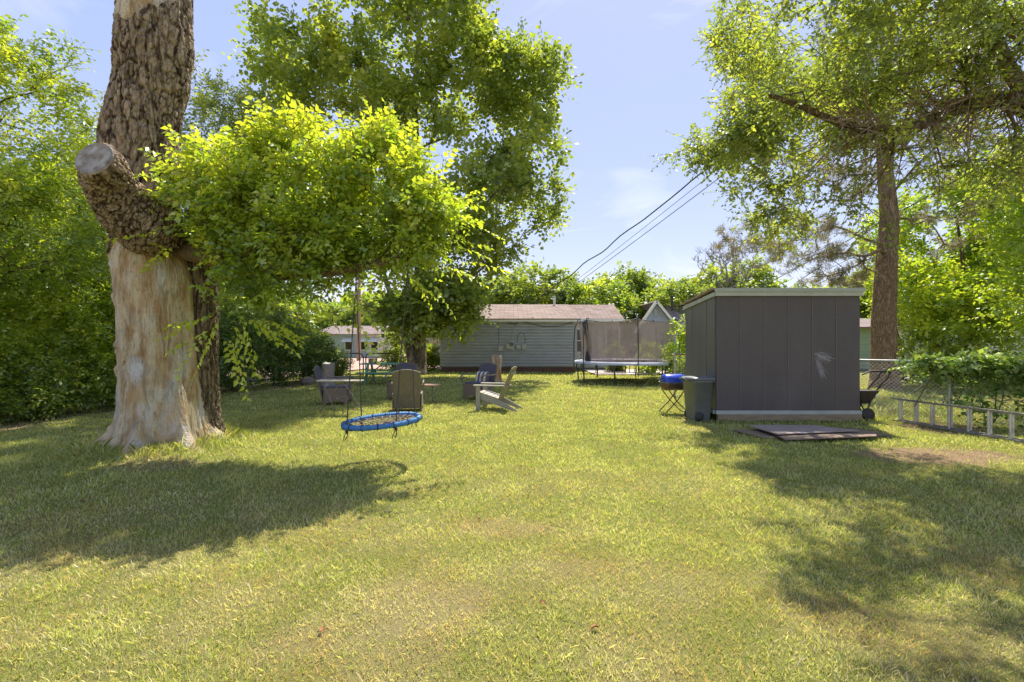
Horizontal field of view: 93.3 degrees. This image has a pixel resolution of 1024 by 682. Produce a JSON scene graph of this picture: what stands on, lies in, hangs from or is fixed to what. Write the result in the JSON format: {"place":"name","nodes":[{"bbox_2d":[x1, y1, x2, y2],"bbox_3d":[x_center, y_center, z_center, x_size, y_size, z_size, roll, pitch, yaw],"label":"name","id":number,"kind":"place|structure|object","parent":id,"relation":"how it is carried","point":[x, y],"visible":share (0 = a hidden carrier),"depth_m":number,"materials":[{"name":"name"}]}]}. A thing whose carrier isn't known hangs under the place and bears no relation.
{"place":"outdoors","nodes":[
{"label":"outdoors","id":0,"kind":"place"},
{"bbox_2d":[25,354,440,403],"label":"alley","id":1,"kind":"structure","parent":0,"point":[355,367],"depth_m":29.27,"materials":[{"name":"pink concrete"}]},
{"bbox_2d":[0,350,1023,681],"bbox_3d":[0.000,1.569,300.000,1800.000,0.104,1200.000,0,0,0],"label":"lawn","id":2,"kind":"structure","parent":0,"point":[360,662],"depth_m":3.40,"materials":[{"name":"green plant"}]},
{"bbox_2d":[0,260,37,411],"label":"hedge shrub","id":3,"kind":"object","parent":2,"relation":"on","point":[5,327],"visible":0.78,"depth_m":9.41,"materials":[{"name":"green plant"}]},
{"bbox_2d":[3,236,57,353],"bbox_3d":[-21.328,-2.265,18.078,8.200,8.343,10.563,0,0,-45],"label":"background tree","id":4,"kind":"object","parent":2,"relation":"on","point":[23,307],"depth_m":17.30,"materials":[{"name":"green plant"}]},
{"bbox_2d":[0,338,91,424],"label":"hedge shrub","id":5,"kind":"object","parent":2,"relation":"on","point":[44,395],"visible":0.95,"depth_m":9.68,"materials":[{"name":"green plant"}]},
{"bbox_2d":[0,147,101,360],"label":"background tree","id":6,"kind":"object","parent":2,"relation":"on","point":[15,155],"visible":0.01,"depth_m":18.55,"materials":[{"name":"green plant"}]},
{"bbox_2d":[0,14,112,314],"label":"hackberry tree","id":7,"kind":"object","parent":2,"relation":"on","point":[27,196],"visible":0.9,"depth_m":9.43,"materials":[{"name":"green plant"}]},
{"bbox_2d":[0,82,114,402],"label":"hackberry tree","id":8,"kind":"object","parent":2,"relation":"on","point":[68,164],"visible":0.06,"depth_m":11.77,"materials":[{"name":"green plant"}]},
{"bbox_2d":[0,228,115,414],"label":"hedge shrub","id":9,"kind":"object","parent":2,"relation":"on","point":[40,319],"visible":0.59,"depth_m":10.51,"materials":[{"name":"green plant"}]},
{"bbox_2d":[37,303,93,367],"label":"background tree","id":10,"kind":"object","parent":2,"relation":"on","point":[64,338],"visible":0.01,"depth_m":21.50,"materials":[{"name":"green plant"}]},
{"bbox_2d":[55,260,114,405],"bbox_3d":[-9.772,-0.296,12.348,2.598,3.802,3.033,0,0,0],"label":"hedge shrub","id":11,"kind":"object","parent":2,"relation":"on","point":[113,309],"visible":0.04,"depth_m":11.41,"materials":[{"name":"green plant"}]},
{"bbox_2d":[70,343,116,412],"bbox_3d":[-9.359,0.813,11.712,1.918,1.600,2.754,0,0,0],"label":"hedge shrub","id":12,"kind":"object","parent":2,"relation":"on","point":[110,381],"visible":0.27,"depth_m":10.95,"materials":[{"name":"green plant"}]},
{"bbox_2d":[0,352,299,408],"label":"chain link fence","id":13,"kind":"object","parent":2,"relation":"on","point":[102,399],"visible":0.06,"depth_m":12.00,"materials":[{"name":"metal"}]},
{"bbox_2d":[84,282,252,357],"bbox_3d":[-18.555,-2.010,25.979,9.146,7.792,7.101,0,0,-27],"label":"background tree","id":14,"kind":"object","parent":2,"relation":"on","point":[225,304],"depth_m":25.94,"materials":[{"name":"green plant"}]},
{"bbox_2d":[218,315,236,387],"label":"hedge shrub","id":15,"kind":"object","parent":2,"relation":"on","point":[223,364],"visible":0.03,"depth_m":14.35,"materials":[{"name":"green plant"}]},
{"bbox_2d":[179,49,297,315],"bbox_3d":[-8.640,-3.841,15.662,5.012,10.895,4.449,0,0,0],"label":"hackberry tree","id":16,"kind":"object","parent":2,"relation":"on","point":[204,102],"visible":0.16,"depth_m":15.32,"materials":[{"name":"green plant"}]},
{"bbox_2d":[219,296,271,390],"bbox_3d":[-9.020,0.073,15.491,2.560,3.080,2.669,0,0,29],"label":"hedge shrub","id":17,"kind":"object","parent":2,"relation":"on","point":[232,325],"visible":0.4,"depth_m":15.34,"materials":[{"name":"green plant"}]},
{"bbox_2d":[224,289,299,349],"bbox_3d":[-20.488,-1.819,35.992,8.333,7.800,6.854,0,0,-43],"label":"background tree","id":18,"kind":"object","parent":2,"relation":"on","point":[283,304],"visible":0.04,"depth_m":35.85,"materials":[{"name":"green plant"}]},
{"bbox_2d":[239,303,312,386],"bbox_3d":[-8.485,0.058,17.221,2.598,3.096,2.648,0,0,-44],"label":"hedge shrub","id":19,"kind":"object","parent":2,"relation":"on","point":[277,367],"visible":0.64,"depth_m":17.07,"materials":[{"name":"green plant"}]},
{"bbox_2d":[238,282,327,339],"bbox_3d":[-19.040,-1.657,39.935,9.257,7.030,7.187,0,0,26],"label":"background tree","id":20,"kind":"object","parent":2,"relation":"on","point":[311,318],"visible":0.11,"depth_m":38.51,"materials":[{"name":"green plant"}]},
{"bbox_2d":[75,0,509,459],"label":"old tree","id":21,"kind":"object","parent":2,"relation":"on","point":[168,263],"visible":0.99,"depth_m":6.85,"materials":[{"name":"green plant"}]},
{"bbox_2d":[341,257,421,440],"bbox_3d":[-1.727,0.012,6.398,1.092,2.458,1.219,0,0,0],"label":"saucer swing","id":22,"kind":"object","parent":21,"relation":"hanging from","point":[347,425],"visible":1,"depth_m":6.47,"materials":[{"name":"blue plastic"}]},
{"bbox_2d":[299,377,315,384],"bbox_3d":[-7.422,1.490,17.552,0.630,0.378,0.392,0,0,0],"label":"garden rock","id":23,"kind":"object","parent":2,"relation":"on","point":[308,380],"visible":0.72,"depth_m":17.43,"materials":[{"name":"grey stone"}]},
{"bbox_2d":[283,316,341,381],"bbox_3d":[-8.049,0.321,19.034,2.492,2.577,2.683,0,0,0],"label":"hedge shrub","id":24,"kind":"object","parent":2,"relation":"on","point":[314,343],"visible":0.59,"depth_m":18.64,"materials":[{"name":"green plant"}]},
{"bbox_2d":[322,362,334,386],"bbox_3d":[-6.424,1.178,16.797,0.571,0.904,0.573,0,0,-44],"label":"tree stump","id":25,"kind":"object","parent":2,"relation":"on","point":[328,369],"visible":0.62,"depth_m":16.62,"materials":[{"name":"grey wood"}]},
{"bbox_2d":[311,301,350,328],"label":"background tree","id":26,"kind":"object","parent":2,"relation":"on","point":[337,308],"visible":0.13,"depth_m":51.43,"materials":[{"name":"green plant"}]},
{"bbox_2d":[314,339,354,377],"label":"hedge shrub","id":27,"kind":"object","parent":2,"relation":"on","point":[344,362],"visible":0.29,"depth_m":20.28,"materials":[{"name":"green plant"}]},
{"bbox_2d":[314,365,354,404],"bbox_3d":[-4.494,1.107,12.235,0.903,0.985,0.716,0,0,-10],"label":"wicker armchair","id":28,"kind":"object","parent":2,"relation":"on","point":[341,390],"visible":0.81,"depth_m":11.95,"materials":[{"name":"grey wicker"}]},
{"bbox_2d":[316,380,363,413],"bbox_3d":[-3.755,1.229,10.557,1.018,0.754,0.222,0,0,0],"label":"folding table","id":29,"kind":"object","parent":2,"relation":"on","point":[340,381],"visible":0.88,"depth_m":10.45,"materials":[{"name":"brown metal"}]},
{"bbox_2d":[336,353,363,375],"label":"tubular gate","id":30,"kind":"structure","parent":2,"relation":"on","point":[355,364],"depth_m":21.38,"materials":[{"name":"metal"}]},
{"bbox_2d":[321,326,393,357],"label":"light blue house","id":31,"kind":"structure","parent":2,"relation":"on","point":[343,336],"depth_m":45.00,"materials":[{"name":"grey"}]},
{"bbox_2d":[341,337,353,349],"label":"window","id":32,"kind":"structure","parent":31,"relation":"in","point":[347,340],"depth_m":44.83,"materials":[{"name":"white paint"}]},
{"bbox_2d":[361,337,369,349],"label":"window","id":33,"kind":"structure","parent":31,"relation":"in","point":[363,340],"depth_m":44.83,"materials":[{"name":"white paint"}]},
{"bbox_2d":[367,337,379,349],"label":"window","id":34,"kind":"structure","parent":31,"relation":"in","point":[374,339],"depth_m":44.83,"materials":[{"name":"white paint"}]},
{"bbox_2d":[308,289,407,350],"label":"distant woods","id":35,"kind":"object","parent":2,"relation":"on","point":[363,296],"depth_m":63.65,"materials":[{"name":"green plant"}]},
{"bbox_2d":[357,274,360,360],"bbox_3d":[-12.003,-2.651,37.985,2.200,8.501,0.370,0,0,0],"label":"utility pole","id":36,"kind":"object","parent":2,"relation":"on","point":[359,300],"visible":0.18,"depth_m":37.88,"materials":[{"name":"brown wood"}]},
{"bbox_2d":[340,294,408,347],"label":"background tree","id":37,"kind":"object","parent":2,"relation":"on","point":[364,322],"visible":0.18,"depth_m":53.41,"materials":[{"name":"green plant"}]},
{"bbox_2d":[355,363,399,384],"bbox_3d":[-4.730,1.233,18.200,1.850,0.796,1.650,0,0,-2],"label":"picnic table","id":38,"kind":"object","parent":2,"relation":"on","point":[372,372],"visible":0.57,"depth_m":17.83,"materials":[{"name":"green paint"}]},
{"bbox_2d":[368,358,377,362],"bbox_3d":[-5.213,0.744,18.100,0.300,0.176,0.220,0,0,0],"label":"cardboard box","id":39,"kind":"object","parent":38,"relation":"on","point":[370,360],"visible":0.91,"depth_m":18.00,"materials":[{"name":"beige cardboard"}]},
{"bbox_2d":[365,353,395,374],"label":"tubular gate","id":40,"kind":"structure","parent":2,"relation":"on","point":[380,362],"depth_m":21.38,"materials":[{"name":"metal"}]},
{"bbox_2d":[377,325,406,371],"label":"garden shrub","id":41,"kind":"object","parent":2,"relation":"on","point":[386,358],"visible":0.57,"depth_m":24.20,"materials":[{"name":"green plant"}]},
{"bbox_2d":[385,362,417,398],"bbox_3d":[-3.072,1.107,13.556,0.716,0.985,0.903,0,0,5],"label":"wicker armchair","id":42,"kind":"object","parent":2,"relation":"on","point":[406,365],"visible":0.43,"depth_m":13.91,"materials":[{"name":"grey wicker"}]},
{"bbox_2d":[220,0,583,374],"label":"sycamore tree","id":43,"kind":"object","parent":2,"relation":"on","point":[492,72],"visible":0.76,"depth_m":20.61,"materials":[{"name":"green plant"}]},
{"bbox_2d":[390,369,424,411],"bbox_3d":[-2.365,1.107,10.958,0.716,0.985,0.903,0,0,-8],"label":"wicker armchair","id":44,"kind":"object","parent":2,"relation":"on","point":[405,399],"visible":0.98,"depth_m":10.63,"materials":[{"name":"brown wicker"}]},
{"bbox_2d":[422,383,440,402],"bbox_3d":[-2.092,1.364,12.537,0.500,0.489,0.500,0,0,0],"label":"side table","id":45,"kind":"object","parent":2,"relation":"on","point":[432,384],"visible":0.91,"depth_m":12.45,"materials":[{"name":"tile"}]},
{"bbox_2d":[426,338,439,360],"bbox_3d":[-4.246,0.650,36.025,5.105,1.830,0.070,0,0,0],"label":"board fence","id":46,"kind":"object","parent":2,"relation":"on","point":[432,341],"visible":0.04,"depth_m":35.99,"materials":[{"name":"grey wood"}]},
{"bbox_2d":[426,342,440,370],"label":"garden shrub","id":47,"kind":"object","parent":2,"relation":"on","point":[432,358],"visible":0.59,"depth_m":25.32,"materials":[{"name":"green plant"}]},
{"bbox_2d":[460,363,497,400],"bbox_3d":[-0.889,1.107,13.445,0.716,0.985,0.903,0,0,32],"label":"wicker armchair","id":48,"kind":"object","parent":2,"relation":"on","point":[469,388],"visible":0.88,"depth_m":13.33,"materials":[{"name":"grey wicker"}]},
{"bbox_2d":[475,371,489,381],"bbox_3d":[-0.836,1.040,13.493,0.460,0.380,0.156,0,-16,32],"label":"striped cushion","id":49,"kind":"object","parent":48,"relation":"on","point":[479,374],"visible":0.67,"depth_m":13.43,"materials":[{"name":"fabric"}]},
{"bbox_2d":[467,271,511,287],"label":"background tree","id":50,"kind":"object","parent":2,"relation":"on","point":[483,278],"depth_m":45.79,"materials":[{"name":"green plant"}]},
{"bbox_2d":[489,354,503,381],"bbox_3d":[-0.674,1.084,19.198,0.683,1.092,0.689,0,0,44],"label":"tree stump","id":51,"kind":"object","parent":2,"relation":"on","point":[496,359],"visible":0.65,"depth_m":19.01,"materials":[{"name":"brown wood"}]},
{"bbox_2d":[473,366,522,411],"bbox_3d":[-0.286,1.095,11.302,1.078,1.011,0.760,0,0,12],"label":"adirondack chair","id":52,"kind":"object","parent":2,"relation":"on","point":[485,395],"visible":0.99,"depth_m":11.08,"materials":[{"name":"white wood"}]},
{"bbox_2d":[479,257,577,303],"bbox_3d":[1.368,-2.696,41.987,8.633,9.799,10.496,0,0,24],"label":"background tree","id":53,"kind":"object","parent":2,"relation":"on","point":[509,290],"visible":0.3,"depth_m":39.97,"materials":[{"name":"green plant"}]},
{"bbox_2d":[440,296,624,371],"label":"grey house","id":54,"kind":"structure","parent":2,"relation":"on","point":[531,337],"depth_m":24.77,"materials":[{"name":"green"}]},
{"bbox_2d":[577,328,581,352],"bbox_3d":[3.780,-0.020,27.360,0.700,1.440,0.070,0,0,0],"label":"window","id":55,"kind":"structure","parent":54,"relation":"in","point":[579,349],"depth_m":27.37,"materials":[{"name":"white paint"}]},
{"bbox_2d":[552,34,884,298],"bbox_3d":[5.589,-4.872,19.000,0.018,4.775,21.032,0,0,-18],"label":"overhead cable","id":56,"kind":"object","parent":54,"relation":"attached to","point":[637,232],"visible":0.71,"depth_m":20.00,"materials":[{"name":"black rubber"}]},
{"bbox_2d":[534,3,911,301],"bbox_3d":[4.704,-4.491,17.246,0.101,4.901,17.982,0,0,-23],"label":"overhead cable","id":57,"kind":"object","parent":54,"relation":"attached to","point":[635,225],"visible":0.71,"depth_m":17.82,"materials":[{"name":"black rubber"}]},
{"bbox_2d":[557,14,933,297],"bbox_3d":[5.974,-4.879,19.000,0.026,4.674,21.085,0,0,-18],"label":"overhead cable","id":58,"kind":"object","parent":54,"relation":"attached to","point":[655,225],"visible":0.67,"depth_m":20.07,"materials":[{"name":"black rubber"}]},
{"bbox_2d":[539,271,600,304],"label":"background tree","id":59,"kind":"object","parent":2,"relation":"on","point":[585,284],"visible":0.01,"depth_m":43.73,"materials":[{"name":"green plant"}]},
{"bbox_2d":[556,274,646,323],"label":"background tree","id":60,"kind":"object","parent":2,"relation":"on","point":[619,299],"visible":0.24,"depth_m":37.99,"materials":[{"name":"green plant"}]},
{"bbox_2d":[604,365,628,370],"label":"garden shrub","id":61,"kind":"object","parent":2,"relation":"on","point":[619,368],"visible":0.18,"depth_m":24.82,"materials":[{"name":"green plant"}]},
{"bbox_2d":[573,316,681,384],"bbox_3d":[4.511,0.337,19.097,4.197,2.469,4.211,0,0,0],"label":"trampoline","id":62,"kind":"object","parent":2,"relation":"on","point":[632,342],"visible":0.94,"depth_m":17.54,"materials":[{"name":"black fabric"}]},
{"bbox_2d":[591,261,666,316],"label":"background tree","id":63,"kind":"object","parent":2,"relation":"on","point":[631,277],"visible":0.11,"depth_m":42.00,"materials":[{"name":"green plant"}]},
{"bbox_2d":[636,366,656,372],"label":"garden shrub","id":64,"kind":"object","parent":2,"relation":"on","point":[647,370],"visible":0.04,"depth_m":23.45,"materials":[{"name":"green plant"}]},
{"bbox_2d":[629,273,687,317],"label":"background tree","id":65,"kind":"object","parent":2,"relation":"on","point":[651,285],"visible":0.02,"depth_m":41.32,"materials":[{"name":"green plant"}]},
{"bbox_2d":[634,346,683,377],"bbox_3d":[6.886,0.821,20.933,3.195,1.518,2.606,0,0,0],"label":"garden shrub","id":66,"kind":"object","parent":2,"relation":"on","point":[659,367],"visible":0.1,"depth_m":20.77,"materials":[{"name":"green plant"}]},
{"bbox_2d":[639,352,684,395],"bbox_3d":[5.327,0.960,14.175,3.418,1.280,0.066,0,0,3],"label":"chain link fence","id":67,"kind":"object","parent":2,"relation":"on","point":[675,363],"visible":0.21,"depth_m":14.18,"materials":[{"name":"metal"}]},
{"bbox_2d":[640,295,684,355],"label":"blue house","id":68,"kind":"structure","parent":2,"relation":"on","point":[656,310],"depth_m":33.05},
{"bbox_2d":[624,279,712,319],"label":"background tree","id":69,"kind":"object","parent":2,"relation":"on","point":[662,297],"visible":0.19,"depth_m":36.77,"materials":[{"name":"green plant"}]},
{"bbox_2d":[658,374,685,413],"bbox_3d":[3.554,1.158,10.697,0.598,0.857,0.400,0,0,-10],"label":"barrel grill","id":70,"kind":"object","parent":2,"relation":"on","point":[668,382],"visible":0.8,"depth_m":10.55,"materials":[{"name":"blue metal"}]},
{"bbox_2d":[660,314,684,374],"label":"garden shrub","id":71,"kind":"object","parent":2,"relation":"on","point":[681,340],"visible":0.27,"depth_m":17.41,"materials":[{"name":"green plant"}]},
{"bbox_2d":[663,275,701,292],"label":"background tree","id":72,"kind":"object","parent":2,"relation":"on","point":[682,279],"depth_m":45.10,"materials":[{"name":"green plant"}]},
{"bbox_2d":[679,376,715,420],"bbox_3d":[3.708,1.147,9.741,0.640,0.872,0.567,0,0,-12],"label":"trash bin","id":73,"kind":"object","parent":2,"relation":"on","point":[698,390],"visible":0.97,"depth_m":9.55,"materials":[{"name":"grey plastic"}]},
{"bbox_2d":[682,252,782,293],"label":"background tree","id":74,"kind":"object","parent":2,"relation":"on","point":[711,269],"visible":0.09,"depth_m":40.30,"materials":[{"name":"green plant"}]},
{"bbox_2d":[692,241,790,287],"bbox_3d":[18.205,-3.160,37.930,7.934,9.531,3.320,0,0,0],"label":"dead tree","id":75,"kind":"object","parent":2,"relation":"on","point":[724,263],"visible":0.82,"depth_m":37.79,"materials":[{"name":"plant"}]},
{"bbox_2d":[723,265,798,287],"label":"background tree","id":76,"kind":"object","parent":2,"relation":"on","point":[769,279],"visible":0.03,"depth_m":37.94,"materials":[{"name":"green plant"}]},
{"bbox_2d":[670,288,865,420],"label":"brown shed","id":77,"kind":"structure","parent":2,"relation":"on","point":[779,354],"depth_m":9.61,"materials":[{"name":"paint"}]},
{"bbox_2d":[732,428,890,438],"bbox_3d":[5.096,1.570,8.289,2.338,0.016,0.766,0,0,-6],"label":"plywood sheet","id":78,"kind":"object","parent":2,"relation":"on","point":[764,434],"visible":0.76,"depth_m":8.16,"materials":[{"name":"wood"}]},
{"bbox_2d":[772,431,876,439],"bbox_3d":[5.208,1.535,7.854,1.940,0.016,0.710,0,0,0],"label":"plywood sheet","id":79,"kind":"object","parent":78,"relation":"on","point":[854,434],"visible":0.82,"depth_m":7.81,"materials":[{"name":"wood"}]},
{"bbox_2d":[748,425,858,434],"bbox_3d":[5.003,1.500,8.180,1.597,0.016,0.834,0,0,0],"label":"plywood sheet","id":80,"kind":"object","parent":79,"relation":"on","point":[788,429],"visible":1,"depth_m":8.14,"materials":[{"name":"grey wood"}]},
{"bbox_2d":[790,281,834,287],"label":"background tree","id":81,"kind":"object","parent":2,"relation":"on","point":[807,286],"depth_m":45.45,"materials":[{"name":"green plant"}]},
{"bbox_2d":[647,0,1023,272],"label":"overhanging tree","id":82,"kind":"object","parent":2,"relation":"on","point":[835,88],"visible":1,"depth_m":6.70,"materials":[{"name":"green plant"}]},
{"bbox_2d":[712,1,1017,391],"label":"pine tree","id":83,"kind":"object","parent":2,"relation":"on","point":[883,337],"visible":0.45,"depth_m":15.50,"materials":[{"name":"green plant"}]},
{"bbox_2d":[860,370,890,420],"bbox_3d":[7.240,1.091,9.818,0.710,1.017,0.454,0,0,0],"label":"seed spreader","id":84,"kind":"object","parent":2,"relation":"on","point":[867,395],"visible":0.71,"depth_m":9.66,"materials":[{"name":"black metal"}]},
{"bbox_2d":[860,318,897,369],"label":"green outbuilding","id":85,"kind":"structure","parent":2,"relation":"on","point":[865,335],"depth_m":25.98,"materials":[{"name":"green"}]},
{"bbox_2d":[838,261,930,317],"bbox_3d":[30.238,-2.444,38.156,8.658,8.104,11.551,0,0,-14],"label":"background tree","id":86,"kind":"object","parent":2,"relation":"on","point":[863,307],"visible":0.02,"depth_m":37.66,"materials":[{"name":"green plant"}]},
{"bbox_2d":[862,271,978,379],"bbox_3d":[16.796,-0.610,20.012,4.198,4.449,3.010,0,0,0],"label":"multi stem shrub","id":87,"kind":"object","parent":2,"relation":"on","point":[900,323],"visible":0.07,"depth_m":19.87,"materials":[{"name":"green plant"}]},
{"bbox_2d":[847,135,1023,382],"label":"maple tree","id":88,"kind":"object","parent":2,"relation":"on","point":[936,309],"visible":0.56,"depth_m":17.28,"materials":[{"name":"green plant"}]},
{"bbox_2d":[898,320,976,384],"bbox_3d":[15.079,0.419,17.438,2.789,2.380,2.490,0,0,0],"label":"garden shrub","id":89,"kind":"object","parent":2,"relation":"on","point":[932,345],"visible":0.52,"depth_m":17.10,"materials":[{"name":"green plant"}]},
{"bbox_2d":[860,358,1023,425],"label":"chain link fence","id":90,"kind":"object","parent":2,"relation":"on","point":[948,394],"visible":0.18,"depth_m":9.51,"materials":[{"name":"metal"}]},
{"bbox_2d":[886,341,1023,428],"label":"fence vine","id":91,"kind":"object","parent":2,"relation":"on","point":[998,365],"visible":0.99,"depth_m":9.01,"materials":[{"name":"green plant"}]},
{"bbox_2d":[892,397,1023,442],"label":"extension ladder","id":92,"kind":"object","parent":2,"relation":"on","point":[989,433],"visible":0.99,"depth_m":8.33,"materials":[{"name":"metal"}]},
{"bbox_2d":[899,254,1023,375],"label":"shade tree","id":93,"kind":"object","parent":2,"relation":"on","point":[973,313],"visible":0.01,"depth_m":20.61,"materials":[{"name":"green plant"}]},
{"bbox_2d":[948,320,1023,372],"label":"garden shrub","id":94,"kind":"object","parent":2,"relation":"on","point":[1009,349],"visible":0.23,"depth_m":18.51,"materials":[{"name":"green plant"}]},
{"bbox_2d":[954,136,1023,342],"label":"shade tree","id":95,"kind":"object","parent":2,"relation":"on","point":[1015,217],"visible":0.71,"depth_m":12.98,"materials":[{"name":"green plant"}]},
{"bbox_2d":[0,0,1023,302],"label":"sky","id":96,"kind":"structure","parent":0,"point":[640,83],"materials":[{"name":"blue"}]},
{"bbox_2d":[585,369,671,373],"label":"patio","id":97,"kind":"structure","parent":0,"point":[602,371],"depth_m":23.77,"materials":[{"name":"concrete"}]},
{"bbox_2d":[584,364,625,372],"bbox_3d":[4.487,1.330,23.600,2.200,0.440,0.700,0,0,0],"label":"patio table","id":98,"kind":"object","parent":97,"relation":"on","point":[597,368],"visible":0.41,"depth_m":23.29,"materials":[{"name":"grey metal"}]},
{"bbox_2d":[789,187,991,287],"bbox_3d":[15.082,-3.784,21.500,0.020,1.352,21.514,0,0,13],"label":"overhead cable","id":99,"kind":"object","parent":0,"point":[910,228],"visible":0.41,"depth_m":16.41,"materials":[{"name":"black rubber"}]},
{"bbox_2d":[759,142,1022,287],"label":"overhead cable","id":100,"kind":"object","parent":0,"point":[878,223],"visible":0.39,"depth_m":16.33,"materials":[{"name":"black rubber"}]},
{"bbox_2d":[897,324,1023,357],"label":"pale house","id":101,"kind":"structure","parent":0,"point":[899,331],"depth_m":26.98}
]}

